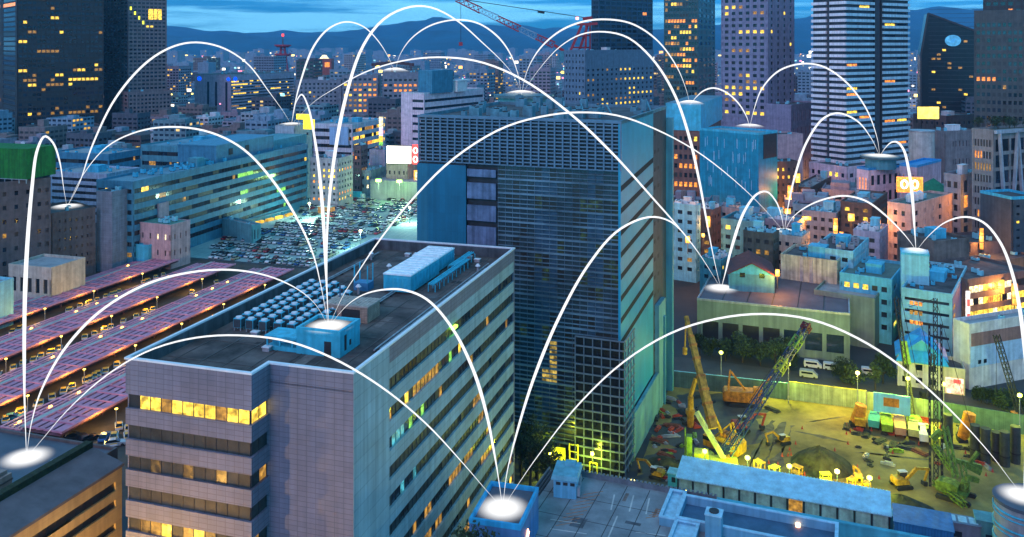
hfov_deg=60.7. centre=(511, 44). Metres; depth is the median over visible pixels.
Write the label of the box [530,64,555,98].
city building
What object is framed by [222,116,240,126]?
city building
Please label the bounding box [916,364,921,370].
window
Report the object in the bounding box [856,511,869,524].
window
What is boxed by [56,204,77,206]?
light disc
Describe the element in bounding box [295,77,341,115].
office block
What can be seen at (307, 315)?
condenser unit
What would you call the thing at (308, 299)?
condenser unit
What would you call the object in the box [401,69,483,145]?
office block
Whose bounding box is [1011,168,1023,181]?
window
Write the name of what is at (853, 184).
city building
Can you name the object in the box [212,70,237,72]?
city building
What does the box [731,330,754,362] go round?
tree
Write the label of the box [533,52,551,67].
city building
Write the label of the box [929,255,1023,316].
shop row
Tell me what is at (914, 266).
stair tower
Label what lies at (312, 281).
condenser unit
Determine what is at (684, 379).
site fence
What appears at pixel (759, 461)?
scaffold frame
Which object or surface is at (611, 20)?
light arc
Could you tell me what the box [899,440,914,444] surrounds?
site bundle
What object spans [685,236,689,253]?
neon sign
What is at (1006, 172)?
window
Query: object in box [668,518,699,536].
ramp well
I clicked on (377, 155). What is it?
store block
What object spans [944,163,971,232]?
office block
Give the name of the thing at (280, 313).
condenser unit
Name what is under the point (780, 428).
tyre track
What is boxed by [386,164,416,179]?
kiosk building
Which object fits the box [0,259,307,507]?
yard
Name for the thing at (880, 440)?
pipe stack
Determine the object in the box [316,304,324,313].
condenser unit
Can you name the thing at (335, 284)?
condenser unit
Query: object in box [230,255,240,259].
parked car
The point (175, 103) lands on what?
city building
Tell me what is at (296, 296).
condenser unit
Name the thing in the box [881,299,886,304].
window
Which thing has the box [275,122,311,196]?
lift block
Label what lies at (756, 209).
city building
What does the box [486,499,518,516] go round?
light disc
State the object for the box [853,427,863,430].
site bundle
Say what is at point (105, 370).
parked car
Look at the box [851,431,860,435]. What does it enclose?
site bundle
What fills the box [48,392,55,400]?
parked car
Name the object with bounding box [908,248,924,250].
light disc
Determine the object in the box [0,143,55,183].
netted box
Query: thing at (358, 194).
box truck
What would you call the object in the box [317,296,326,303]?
condenser unit
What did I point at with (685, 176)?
office block
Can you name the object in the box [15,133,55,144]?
city building
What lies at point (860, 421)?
tipper truck
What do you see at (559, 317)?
light arc
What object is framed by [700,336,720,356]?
tree
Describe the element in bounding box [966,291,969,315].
vertical sign
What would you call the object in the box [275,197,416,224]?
car rows
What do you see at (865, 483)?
excavator
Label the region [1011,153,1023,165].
window
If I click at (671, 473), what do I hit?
site cabin
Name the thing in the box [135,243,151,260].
yard hut
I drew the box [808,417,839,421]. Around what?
tyre track
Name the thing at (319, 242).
bay marking
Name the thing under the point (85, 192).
station wing
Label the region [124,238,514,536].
office block
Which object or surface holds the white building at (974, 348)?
on the ground at (686, 299)
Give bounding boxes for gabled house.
[726,250,774,292]
[894,327,948,390]
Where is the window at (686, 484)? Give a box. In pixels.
[679,479,691,490]
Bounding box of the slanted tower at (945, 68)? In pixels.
[917,9,973,112]
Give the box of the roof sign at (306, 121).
[296,114,314,128]
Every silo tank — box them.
[849,402,866,426]
[956,411,975,443]
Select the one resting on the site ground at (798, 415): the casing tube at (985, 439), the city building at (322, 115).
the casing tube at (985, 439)
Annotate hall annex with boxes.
[157,201,168,217]
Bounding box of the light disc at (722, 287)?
[710,285,730,289]
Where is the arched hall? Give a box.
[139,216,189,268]
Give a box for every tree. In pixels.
[449,526,475,536]
[459,519,481,536]
[475,527,499,536]
[515,418,538,474]
[515,427,525,470]
[515,432,530,478]
[517,411,538,435]
[521,434,544,485]
[522,421,553,478]
[524,435,552,480]
[536,438,564,473]
[693,333,705,354]
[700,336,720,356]
[717,337,732,360]
[724,337,738,356]
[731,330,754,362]
[737,334,758,358]
[748,340,767,365]
[765,337,785,367]
[776,336,791,350]
[780,345,799,369]
[829,356,854,379]
[838,363,867,385]
[866,362,883,389]
[873,352,897,383]
[971,385,991,402]
[972,117,984,127]
[981,387,1004,405]
[985,115,997,125]
[991,116,1000,126]
[992,387,1019,411]
[1003,118,1014,127]
[1003,391,1023,409]
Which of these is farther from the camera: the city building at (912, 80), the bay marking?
the city building at (912, 80)
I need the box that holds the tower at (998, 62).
[974,10,1023,127]
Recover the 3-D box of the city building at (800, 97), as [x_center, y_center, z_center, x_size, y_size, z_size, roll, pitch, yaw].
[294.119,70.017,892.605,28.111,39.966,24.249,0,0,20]
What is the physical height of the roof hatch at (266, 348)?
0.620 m
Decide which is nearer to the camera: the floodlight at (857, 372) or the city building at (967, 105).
the floodlight at (857, 372)
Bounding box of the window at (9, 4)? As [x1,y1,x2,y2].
[3,2,14,7]
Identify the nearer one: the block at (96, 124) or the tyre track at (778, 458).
the tyre track at (778, 458)
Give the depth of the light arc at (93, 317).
120.66 m
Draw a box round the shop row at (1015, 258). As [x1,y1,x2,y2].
[969,251,1023,266]
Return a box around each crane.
[455,0,597,61]
[683,316,746,456]
[714,321,811,457]
[723,369,770,408]
[894,297,921,428]
[919,353,938,400]
[993,334,1023,414]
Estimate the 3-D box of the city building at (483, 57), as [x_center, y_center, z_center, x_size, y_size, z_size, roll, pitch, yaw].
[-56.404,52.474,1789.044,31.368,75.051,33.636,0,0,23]
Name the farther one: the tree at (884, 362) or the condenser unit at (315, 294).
the tree at (884, 362)
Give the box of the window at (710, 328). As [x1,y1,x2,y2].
[703,321,717,338]
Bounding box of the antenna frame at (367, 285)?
[354,262,373,290]
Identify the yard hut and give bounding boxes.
[0,276,13,328]
[8,254,85,301]
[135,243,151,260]
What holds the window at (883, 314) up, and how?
in the office block at (872, 275)
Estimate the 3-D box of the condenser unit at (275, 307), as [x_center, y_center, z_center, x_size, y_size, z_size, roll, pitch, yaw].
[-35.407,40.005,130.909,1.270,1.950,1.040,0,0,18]
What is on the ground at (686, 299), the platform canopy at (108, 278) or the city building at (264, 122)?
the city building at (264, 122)
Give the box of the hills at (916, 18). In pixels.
[167,6,982,38]
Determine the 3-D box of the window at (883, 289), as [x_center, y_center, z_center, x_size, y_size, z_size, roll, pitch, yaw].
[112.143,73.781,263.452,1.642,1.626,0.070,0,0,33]
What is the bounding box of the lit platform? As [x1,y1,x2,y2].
[248,208,293,225]
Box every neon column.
[379,116,383,145]
[414,170,416,179]
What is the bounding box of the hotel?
[194,70,293,115]
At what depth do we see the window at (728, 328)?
258.94 m
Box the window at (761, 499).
[756,493,769,506]
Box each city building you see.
[0,110,12,132]
[0,132,18,139]
[0,137,16,142]
[12,118,14,133]
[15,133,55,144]
[18,119,67,148]
[46,115,93,131]
[57,144,72,149]
[66,129,111,147]
[70,126,115,139]
[89,140,134,147]
[107,126,128,131]
[112,109,150,129]
[122,143,139,148]
[150,109,192,116]
[150,115,189,126]
[153,114,198,141]
[167,64,190,97]
[171,92,187,101]
[171,101,187,104]
[171,104,185,113]
[178,103,216,115]
[190,112,223,126]
[191,72,197,82]
[193,56,219,70]
[201,124,221,133]
[209,131,233,135]
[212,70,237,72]
[218,122,244,133]
[221,109,245,119]
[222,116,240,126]
[236,129,274,134]
[241,106,275,121]
[245,115,285,130]
[251,93,291,110]
[253,109,297,120]
[254,54,285,71]
[274,112,293,122]
[294,119,320,122]
[295,103,338,116]
[296,58,322,79]
[299,110,331,121]
[312,136,313,156]
[330,66,356,78]
[331,116,346,119]
[344,52,365,73]
[344,114,355,116]
[350,115,372,117]
[368,96,400,116]
[376,106,400,131]
[385,129,396,144]
[389,130,400,144]
[397,65,420,70]
[423,50,444,69]
[467,82,484,100]
[469,66,494,99]
[474,52,494,68]
[481,59,502,70]
[487,97,495,102]
[489,68,502,93]
[503,78,517,92]
[505,88,519,92]
[519,53,541,89]
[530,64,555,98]
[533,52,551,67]
[552,56,560,72]
[556,81,561,90]
[556,85,561,96]
[654,59,661,92]
[654,89,663,105]
[654,96,658,105]
[655,54,663,92]
[674,190,704,202]
[674,190,711,206]
[708,195,739,205]
[715,62,717,83]
[715,84,720,91]
[721,196,760,212]
[784,189,814,213]
[792,192,840,214]
[794,74,797,92]
[794,93,812,100]
[796,192,834,205]
[797,68,812,94]
[821,180,856,200]
[845,178,856,187]
[908,72,916,90]
[908,91,916,103]
[908,98,915,108]
[908,116,912,140]
[961,96,973,112]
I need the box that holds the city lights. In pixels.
[171,51,916,105]
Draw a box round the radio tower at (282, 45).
[274,34,290,71]
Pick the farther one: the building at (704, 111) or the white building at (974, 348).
the building at (704, 111)
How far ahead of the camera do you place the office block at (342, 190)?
483.99 m
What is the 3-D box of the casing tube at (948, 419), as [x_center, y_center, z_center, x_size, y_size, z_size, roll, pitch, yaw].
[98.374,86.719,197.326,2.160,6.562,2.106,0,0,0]
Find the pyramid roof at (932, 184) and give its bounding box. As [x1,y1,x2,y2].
[923,178,943,191]
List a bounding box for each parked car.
[1,412,22,420]
[1,415,9,423]
[10,363,16,370]
[15,408,22,413]
[29,356,36,362]
[36,398,43,406]
[37,352,43,358]
[46,348,51,355]
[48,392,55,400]
[56,344,62,350]
[59,386,67,394]
[63,431,86,439]
[68,382,75,389]
[77,433,98,441]
[81,333,87,339]
[82,376,88,383]
[91,330,96,336]
[92,371,97,378]
[94,370,101,376]
[97,431,110,442]
[102,367,108,374]
[103,437,125,445]
[109,430,118,437]
[113,361,119,367]
[115,421,122,430]
[120,318,126,323]
[123,431,127,438]
[219,254,229,258]
[225,245,234,249]
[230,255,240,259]
[247,257,256,261]
[305,262,314,266]
[342,244,350,248]
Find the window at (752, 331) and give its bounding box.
[743,325,758,341]
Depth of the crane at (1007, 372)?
208.82 m
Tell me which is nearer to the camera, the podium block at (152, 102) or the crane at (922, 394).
the crane at (922, 394)
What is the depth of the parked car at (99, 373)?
236.75 m
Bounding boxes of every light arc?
[22,135,66,456]
[27,269,322,449]
[32,334,496,501]
[69,42,289,202]
[70,126,327,320]
[292,21,393,117]
[292,94,327,311]
[293,56,678,226]
[326,5,518,324]
[329,111,779,324]
[333,288,502,507]
[395,19,520,88]
[503,216,718,500]
[504,313,1021,505]
[522,18,688,98]
[525,31,720,286]
[695,87,749,126]
[722,191,783,283]
[750,63,879,153]
[785,112,876,224]
[787,195,914,248]
[882,141,915,245]
[919,216,1023,490]
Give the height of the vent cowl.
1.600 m
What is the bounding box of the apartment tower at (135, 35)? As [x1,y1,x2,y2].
[104,0,166,91]
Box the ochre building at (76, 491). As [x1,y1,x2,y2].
[0,440,123,536]
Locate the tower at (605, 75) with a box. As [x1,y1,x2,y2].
[564,47,653,104]
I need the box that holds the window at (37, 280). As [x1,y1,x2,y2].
[36,279,39,292]
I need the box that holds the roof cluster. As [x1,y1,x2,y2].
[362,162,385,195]
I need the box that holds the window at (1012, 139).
[1011,137,1023,149]
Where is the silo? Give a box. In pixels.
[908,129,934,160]
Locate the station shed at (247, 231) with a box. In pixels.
[222,216,260,243]
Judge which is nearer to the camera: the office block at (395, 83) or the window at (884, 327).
the window at (884, 327)
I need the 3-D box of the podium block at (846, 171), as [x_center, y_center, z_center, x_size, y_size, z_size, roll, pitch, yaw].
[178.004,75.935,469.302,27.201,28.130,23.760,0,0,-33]
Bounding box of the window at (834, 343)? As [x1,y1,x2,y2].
[826,334,843,353]
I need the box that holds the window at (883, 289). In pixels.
[881,287,886,291]
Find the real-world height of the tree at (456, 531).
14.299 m
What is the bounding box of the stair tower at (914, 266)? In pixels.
[900,248,929,337]
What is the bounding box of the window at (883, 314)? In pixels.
[881,312,886,317]
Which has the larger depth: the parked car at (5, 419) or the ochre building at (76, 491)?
the parked car at (5, 419)
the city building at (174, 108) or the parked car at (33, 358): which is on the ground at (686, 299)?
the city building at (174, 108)
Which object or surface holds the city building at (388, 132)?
on the ground at (686, 299)
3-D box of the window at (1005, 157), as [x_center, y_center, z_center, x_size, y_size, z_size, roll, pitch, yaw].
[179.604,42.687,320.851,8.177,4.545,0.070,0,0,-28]
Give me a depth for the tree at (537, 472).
180.05 m
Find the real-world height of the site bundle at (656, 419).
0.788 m
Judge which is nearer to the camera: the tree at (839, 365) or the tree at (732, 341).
the tree at (839, 365)
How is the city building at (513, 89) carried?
on the ground at (686, 299)
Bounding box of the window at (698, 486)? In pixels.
[694,482,706,493]
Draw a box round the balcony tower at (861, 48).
[811,0,909,164]
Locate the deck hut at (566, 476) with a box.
[551,459,582,499]
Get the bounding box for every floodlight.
[788,365,789,402]
[855,371,859,401]
[906,376,909,422]
[943,382,945,412]
[1017,393,1021,425]
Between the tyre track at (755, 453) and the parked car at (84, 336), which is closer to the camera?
the tyre track at (755, 453)
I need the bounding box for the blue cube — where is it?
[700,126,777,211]
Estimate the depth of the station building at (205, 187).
412.86 m
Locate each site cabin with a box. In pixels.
[667,467,677,486]
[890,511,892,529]
[892,503,954,536]
[951,513,981,536]
[973,509,993,536]
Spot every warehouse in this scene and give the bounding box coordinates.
[697,275,849,362]
[814,280,878,349]
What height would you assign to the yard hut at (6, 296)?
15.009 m
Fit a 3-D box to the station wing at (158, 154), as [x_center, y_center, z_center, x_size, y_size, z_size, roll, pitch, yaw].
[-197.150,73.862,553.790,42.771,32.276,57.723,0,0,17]
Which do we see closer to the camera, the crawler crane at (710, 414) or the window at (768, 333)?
the crawler crane at (710, 414)
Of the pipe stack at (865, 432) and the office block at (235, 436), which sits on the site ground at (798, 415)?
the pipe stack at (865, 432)
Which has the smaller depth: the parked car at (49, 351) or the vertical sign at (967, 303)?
the vertical sign at (967, 303)
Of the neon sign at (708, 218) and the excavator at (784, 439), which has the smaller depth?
the excavator at (784, 439)
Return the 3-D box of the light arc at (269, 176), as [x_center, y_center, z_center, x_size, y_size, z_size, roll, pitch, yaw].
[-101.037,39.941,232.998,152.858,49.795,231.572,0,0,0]
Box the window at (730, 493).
[725,487,737,500]
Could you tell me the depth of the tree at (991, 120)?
333.32 m
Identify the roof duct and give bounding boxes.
[327,252,378,280]
[380,290,395,303]
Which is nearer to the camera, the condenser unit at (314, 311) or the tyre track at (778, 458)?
the condenser unit at (314, 311)
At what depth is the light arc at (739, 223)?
277.09 m
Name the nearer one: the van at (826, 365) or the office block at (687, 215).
the van at (826, 365)
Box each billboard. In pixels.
[329,126,348,145]
[917,106,938,128]
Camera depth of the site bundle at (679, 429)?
203.91 m
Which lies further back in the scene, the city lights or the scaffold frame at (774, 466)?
the city lights
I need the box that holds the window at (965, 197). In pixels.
[964,195,966,207]
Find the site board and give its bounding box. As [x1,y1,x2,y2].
[873,392,909,421]
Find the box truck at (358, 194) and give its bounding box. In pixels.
[353,191,364,197]
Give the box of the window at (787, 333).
[784,329,800,348]
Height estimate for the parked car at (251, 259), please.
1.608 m
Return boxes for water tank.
[906,193,910,203]
[913,191,918,201]
[917,190,923,200]
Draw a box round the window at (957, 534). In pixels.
[954,531,961,536]
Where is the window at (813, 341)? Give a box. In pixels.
[805,332,821,350]
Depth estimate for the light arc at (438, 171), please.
130.65 m
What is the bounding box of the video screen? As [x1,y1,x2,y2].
[386,145,411,163]
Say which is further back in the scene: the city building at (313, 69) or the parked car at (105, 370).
the city building at (313, 69)
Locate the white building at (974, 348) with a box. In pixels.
[953,308,1023,389]
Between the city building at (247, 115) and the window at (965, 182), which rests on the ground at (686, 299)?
the city building at (247, 115)
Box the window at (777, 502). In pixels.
[772,496,785,509]
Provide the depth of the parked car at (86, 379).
231.89 m
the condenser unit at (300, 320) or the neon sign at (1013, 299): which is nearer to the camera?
the condenser unit at (300, 320)
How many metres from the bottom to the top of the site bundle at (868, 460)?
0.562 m
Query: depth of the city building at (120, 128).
692.27 m
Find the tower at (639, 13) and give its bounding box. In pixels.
[591,0,652,49]
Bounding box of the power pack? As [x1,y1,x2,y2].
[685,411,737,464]
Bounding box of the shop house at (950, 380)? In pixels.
[943,356,964,395]
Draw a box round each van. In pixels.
[799,368,817,378]
[804,358,821,368]
[823,361,836,370]
[861,366,872,374]
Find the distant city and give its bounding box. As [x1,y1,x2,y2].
[167,47,917,116]
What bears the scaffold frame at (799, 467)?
on the site ground at (798, 415)
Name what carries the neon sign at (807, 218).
attached to the office block at (819, 225)
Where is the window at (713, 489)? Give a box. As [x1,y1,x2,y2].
[709,484,721,497]
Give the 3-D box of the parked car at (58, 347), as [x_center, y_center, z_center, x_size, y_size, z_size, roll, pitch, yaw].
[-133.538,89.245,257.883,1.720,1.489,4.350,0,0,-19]
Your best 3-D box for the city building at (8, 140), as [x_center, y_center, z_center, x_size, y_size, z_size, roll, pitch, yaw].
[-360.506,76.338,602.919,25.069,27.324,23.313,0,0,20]
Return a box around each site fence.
[674,370,787,399]
[789,381,865,407]
[867,391,932,417]
[934,400,1023,434]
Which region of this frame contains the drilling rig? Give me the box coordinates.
[900,294,982,507]
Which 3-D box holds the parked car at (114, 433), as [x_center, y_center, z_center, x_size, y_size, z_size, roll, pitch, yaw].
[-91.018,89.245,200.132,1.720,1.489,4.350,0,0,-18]
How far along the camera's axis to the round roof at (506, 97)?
401.08 m
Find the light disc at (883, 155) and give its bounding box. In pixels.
[868,154,891,156]
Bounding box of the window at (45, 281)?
[44,280,46,293]
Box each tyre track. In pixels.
[749,420,774,466]
[755,422,785,469]
[767,425,793,470]
[794,431,850,442]
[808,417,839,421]
[857,452,928,459]
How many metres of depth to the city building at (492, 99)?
809.44 m
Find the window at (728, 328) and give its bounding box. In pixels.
[723,323,737,339]
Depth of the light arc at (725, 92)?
419.78 m
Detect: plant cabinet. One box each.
[383,255,439,293]
[412,246,454,271]
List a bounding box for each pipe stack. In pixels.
[649,436,668,443]
[656,450,674,457]
[662,422,680,427]
[676,409,686,416]
[764,405,780,412]
[842,422,850,430]
[861,429,870,438]
[872,437,887,444]
[889,440,897,448]
[896,444,915,449]
[911,447,928,456]
[948,444,963,449]
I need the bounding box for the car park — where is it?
[190,196,416,266]
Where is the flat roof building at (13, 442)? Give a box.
[0,428,117,482]
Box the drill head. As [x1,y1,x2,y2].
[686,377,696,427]
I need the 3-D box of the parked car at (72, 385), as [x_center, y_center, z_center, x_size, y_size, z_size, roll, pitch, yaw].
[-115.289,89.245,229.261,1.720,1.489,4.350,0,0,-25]
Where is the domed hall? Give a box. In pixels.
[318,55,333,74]
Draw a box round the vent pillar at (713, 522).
[704,506,723,536]
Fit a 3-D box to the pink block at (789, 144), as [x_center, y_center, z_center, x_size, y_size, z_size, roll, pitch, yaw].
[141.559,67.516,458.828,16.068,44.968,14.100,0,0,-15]
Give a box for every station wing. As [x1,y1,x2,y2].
[50,163,140,206]
[56,144,140,169]
[141,135,218,168]
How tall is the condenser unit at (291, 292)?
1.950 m
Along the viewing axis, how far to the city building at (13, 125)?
710.25 m
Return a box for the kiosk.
[317,205,335,212]
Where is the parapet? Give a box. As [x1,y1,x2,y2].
[373,263,488,351]
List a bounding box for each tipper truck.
[854,416,865,428]
[868,411,879,430]
[880,412,892,433]
[893,414,906,437]
[908,418,919,439]
[918,422,929,443]
[925,424,940,445]
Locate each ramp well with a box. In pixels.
[658,488,686,527]
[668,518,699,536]
[675,493,838,536]
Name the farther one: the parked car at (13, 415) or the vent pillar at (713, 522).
the parked car at (13, 415)
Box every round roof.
[494,93,551,102]
[860,154,901,169]
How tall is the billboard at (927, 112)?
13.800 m
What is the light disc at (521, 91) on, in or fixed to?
on the round roof at (506, 97)
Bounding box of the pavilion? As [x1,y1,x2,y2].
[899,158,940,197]
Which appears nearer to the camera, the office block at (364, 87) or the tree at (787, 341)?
the tree at (787, 341)
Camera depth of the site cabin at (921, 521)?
155.56 m
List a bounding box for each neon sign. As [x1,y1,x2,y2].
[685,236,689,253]
[706,216,709,237]
[775,269,779,288]
[784,208,790,213]
[787,185,792,197]
[795,173,799,190]
[801,216,810,230]
[833,217,837,233]
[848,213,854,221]
[896,177,922,197]
[979,227,983,252]
[998,279,1004,300]
[1011,283,1017,308]
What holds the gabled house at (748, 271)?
on the ground at (686, 299)
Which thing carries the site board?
on the site ground at (798, 415)
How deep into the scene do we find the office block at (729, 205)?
354.30 m
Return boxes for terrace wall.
[717,497,928,536]
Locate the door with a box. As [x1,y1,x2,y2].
[324,341,330,356]
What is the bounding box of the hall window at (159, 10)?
[158,9,161,19]
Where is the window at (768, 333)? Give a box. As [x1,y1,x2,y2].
[763,327,779,342]
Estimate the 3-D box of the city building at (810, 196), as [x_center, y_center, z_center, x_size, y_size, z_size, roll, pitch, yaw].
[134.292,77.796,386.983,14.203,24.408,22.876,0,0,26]
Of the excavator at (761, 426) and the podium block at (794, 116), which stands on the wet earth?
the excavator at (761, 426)
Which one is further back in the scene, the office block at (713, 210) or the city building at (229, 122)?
the city building at (229, 122)
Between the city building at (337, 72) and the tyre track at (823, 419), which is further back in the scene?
the city building at (337, 72)
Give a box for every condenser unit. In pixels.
[233,315,244,330]
[242,311,252,318]
[245,316,256,331]
[250,307,260,316]
[254,312,264,324]
[258,303,268,311]
[259,318,269,333]
[262,308,272,317]
[266,299,275,307]
[267,314,277,326]
[270,304,280,313]
[273,296,283,303]
[273,319,284,329]
[274,309,284,318]
[277,301,287,307]
[280,292,289,298]
[281,305,291,315]
[282,315,292,327]
[284,297,294,305]
[287,289,296,296]
[287,321,297,328]
[289,302,299,310]
[289,311,299,320]
[291,293,301,301]
[294,285,303,292]
[295,316,305,324]
[296,298,306,306]
[297,307,307,315]
[298,290,307,297]
[301,282,310,289]
[302,312,312,320]
[303,294,312,302]
[304,303,314,311]
[306,286,315,293]
[307,279,316,285]
[309,308,319,316]
[311,291,320,299]
[311,299,320,307]
[312,283,321,289]
[316,287,325,295]
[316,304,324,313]
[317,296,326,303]
[318,280,325,286]
[321,309,331,315]
[323,284,332,291]
[324,292,333,299]
[329,307,335,315]
[330,281,338,288]
[331,289,338,296]
[337,285,346,292]
[343,290,352,295]
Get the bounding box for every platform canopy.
[0,258,179,325]
[0,261,235,360]
[0,266,293,406]
[0,364,127,435]
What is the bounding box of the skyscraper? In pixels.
[0,0,103,134]
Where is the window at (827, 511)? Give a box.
[822,505,835,518]
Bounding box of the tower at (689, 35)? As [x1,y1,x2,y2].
[664,0,714,105]
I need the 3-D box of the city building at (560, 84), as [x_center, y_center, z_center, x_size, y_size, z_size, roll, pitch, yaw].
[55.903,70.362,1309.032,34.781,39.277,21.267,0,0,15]
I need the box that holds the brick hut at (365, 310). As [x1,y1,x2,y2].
[323,295,380,323]
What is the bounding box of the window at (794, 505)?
[789,499,801,512]
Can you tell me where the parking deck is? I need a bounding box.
[535,467,716,536]
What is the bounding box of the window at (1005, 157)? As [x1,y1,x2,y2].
[996,154,1008,167]
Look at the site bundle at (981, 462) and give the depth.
187.05 m
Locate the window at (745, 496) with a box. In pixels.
[740,490,753,503]
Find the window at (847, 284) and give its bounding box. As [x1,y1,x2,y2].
[844,281,849,286]
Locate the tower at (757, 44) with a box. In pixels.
[721,0,793,128]
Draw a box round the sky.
[167,0,982,32]
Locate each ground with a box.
[122,157,1023,536]
[635,387,1023,529]
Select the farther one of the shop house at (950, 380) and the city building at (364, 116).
the city building at (364, 116)
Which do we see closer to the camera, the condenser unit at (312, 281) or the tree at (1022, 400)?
the condenser unit at (312, 281)
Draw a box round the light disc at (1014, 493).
[1006,487,1023,501]
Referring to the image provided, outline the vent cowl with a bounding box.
[355,284,360,293]
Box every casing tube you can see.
[943,413,952,443]
[969,423,979,459]
[980,426,990,463]
[991,430,998,462]
[999,429,1010,467]
[1010,424,1020,464]
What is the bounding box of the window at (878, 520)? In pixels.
[873,514,887,528]
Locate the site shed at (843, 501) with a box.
[675,455,891,528]
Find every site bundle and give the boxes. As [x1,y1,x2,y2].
[654,414,659,421]
[654,425,660,431]
[661,434,677,437]
[666,396,676,400]
[674,427,683,432]
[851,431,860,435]
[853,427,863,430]
[863,458,873,462]
[880,460,895,466]
[889,448,903,452]
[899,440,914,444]
[975,460,989,465]
[984,463,991,470]
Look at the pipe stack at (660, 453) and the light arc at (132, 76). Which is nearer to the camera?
the pipe stack at (660, 453)
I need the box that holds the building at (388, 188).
[370,175,416,200]
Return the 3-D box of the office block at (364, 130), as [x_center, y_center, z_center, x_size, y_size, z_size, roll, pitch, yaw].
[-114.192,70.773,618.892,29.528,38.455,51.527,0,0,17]
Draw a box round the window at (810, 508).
[805,502,818,515]
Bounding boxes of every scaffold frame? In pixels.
[753,458,765,468]
[768,463,780,470]
[791,463,802,475]
[819,471,831,480]
[846,475,858,484]
[854,472,862,485]
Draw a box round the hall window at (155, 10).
[154,9,156,19]
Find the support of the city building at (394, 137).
on the ground at (686, 299)
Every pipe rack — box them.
[428,258,469,291]
[448,251,474,269]
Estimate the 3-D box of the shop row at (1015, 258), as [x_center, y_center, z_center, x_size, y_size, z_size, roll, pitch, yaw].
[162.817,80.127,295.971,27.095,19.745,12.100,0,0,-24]
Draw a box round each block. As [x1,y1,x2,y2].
[0,176,50,276]
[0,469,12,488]
[26,123,99,126]
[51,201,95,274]
[96,186,127,271]
[104,88,170,129]
[116,127,200,148]
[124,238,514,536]
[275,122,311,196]
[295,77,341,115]
[310,150,352,206]
[314,117,384,161]
[342,72,381,115]
[353,142,367,190]
[369,145,385,165]
[371,61,417,98]
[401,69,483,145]
[469,481,538,536]
[674,120,720,196]
[674,196,700,282]
[700,246,731,291]
[701,201,720,255]
[720,197,742,217]
[721,205,766,256]
[743,220,778,269]
[758,206,805,229]
[766,100,812,180]
[777,131,802,181]
[777,158,798,212]
[779,222,809,275]
[781,242,840,284]
[799,170,830,194]
[802,200,840,242]
[809,158,864,181]
[818,233,868,269]
[839,256,899,344]
[840,189,887,235]
[853,216,887,259]
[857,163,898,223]
[887,190,952,260]
[897,226,969,260]
[901,261,966,355]
[913,110,973,128]
[930,124,971,182]
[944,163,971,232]
[953,231,1003,254]
[980,189,1023,254]
[992,483,1023,536]
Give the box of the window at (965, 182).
[964,180,966,191]
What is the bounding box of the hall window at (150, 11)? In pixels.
[148,9,152,18]
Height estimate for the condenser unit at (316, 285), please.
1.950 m
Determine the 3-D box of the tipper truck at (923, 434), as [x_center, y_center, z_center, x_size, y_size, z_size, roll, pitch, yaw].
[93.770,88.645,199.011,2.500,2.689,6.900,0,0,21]
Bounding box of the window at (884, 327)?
[881,324,886,329]
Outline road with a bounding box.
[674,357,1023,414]
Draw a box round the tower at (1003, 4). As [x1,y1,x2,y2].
[983,0,1023,9]
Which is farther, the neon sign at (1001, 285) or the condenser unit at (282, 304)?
the neon sign at (1001, 285)
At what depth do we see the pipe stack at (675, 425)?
205.95 m
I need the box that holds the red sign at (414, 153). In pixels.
[412,144,417,163]
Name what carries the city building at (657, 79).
on the ground at (686, 299)
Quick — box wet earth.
[635,391,768,487]
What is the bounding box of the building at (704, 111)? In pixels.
[666,95,721,130]
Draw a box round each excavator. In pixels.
[636,458,664,480]
[731,412,766,433]
[764,431,791,445]
[852,465,871,487]
[889,467,928,490]
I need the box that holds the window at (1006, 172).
[996,170,1008,182]
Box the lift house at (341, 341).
[264,314,359,357]
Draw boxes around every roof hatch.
[250,330,260,335]
[261,344,272,351]
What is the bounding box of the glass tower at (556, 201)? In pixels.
[417,94,673,477]
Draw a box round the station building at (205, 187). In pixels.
[96,133,307,263]
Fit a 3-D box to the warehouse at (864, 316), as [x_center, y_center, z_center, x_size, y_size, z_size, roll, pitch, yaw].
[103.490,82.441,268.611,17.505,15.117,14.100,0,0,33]
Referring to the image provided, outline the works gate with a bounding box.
[552,443,597,473]
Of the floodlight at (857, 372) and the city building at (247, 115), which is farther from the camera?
the city building at (247, 115)
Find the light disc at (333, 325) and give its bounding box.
[313,321,343,329]
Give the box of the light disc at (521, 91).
[511,90,531,91]
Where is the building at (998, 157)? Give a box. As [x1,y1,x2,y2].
[972,124,1023,230]
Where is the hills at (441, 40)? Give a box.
[167,26,973,55]
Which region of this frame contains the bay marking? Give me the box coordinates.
[194,201,415,266]
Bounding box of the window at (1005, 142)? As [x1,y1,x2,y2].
[996,139,1008,151]
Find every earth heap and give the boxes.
[648,456,679,467]
[790,445,852,478]
[891,494,934,509]
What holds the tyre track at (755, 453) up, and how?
on the site ground at (798, 415)
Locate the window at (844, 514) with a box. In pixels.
[839,508,852,521]
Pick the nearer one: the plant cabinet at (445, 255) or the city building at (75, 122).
the plant cabinet at (445, 255)
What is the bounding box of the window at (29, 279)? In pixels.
[28,278,31,291]
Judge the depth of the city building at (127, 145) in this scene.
587.86 m
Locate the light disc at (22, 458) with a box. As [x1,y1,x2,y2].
[9,450,43,463]
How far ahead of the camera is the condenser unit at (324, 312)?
128.04 m
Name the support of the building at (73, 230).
on the yard at (100, 423)

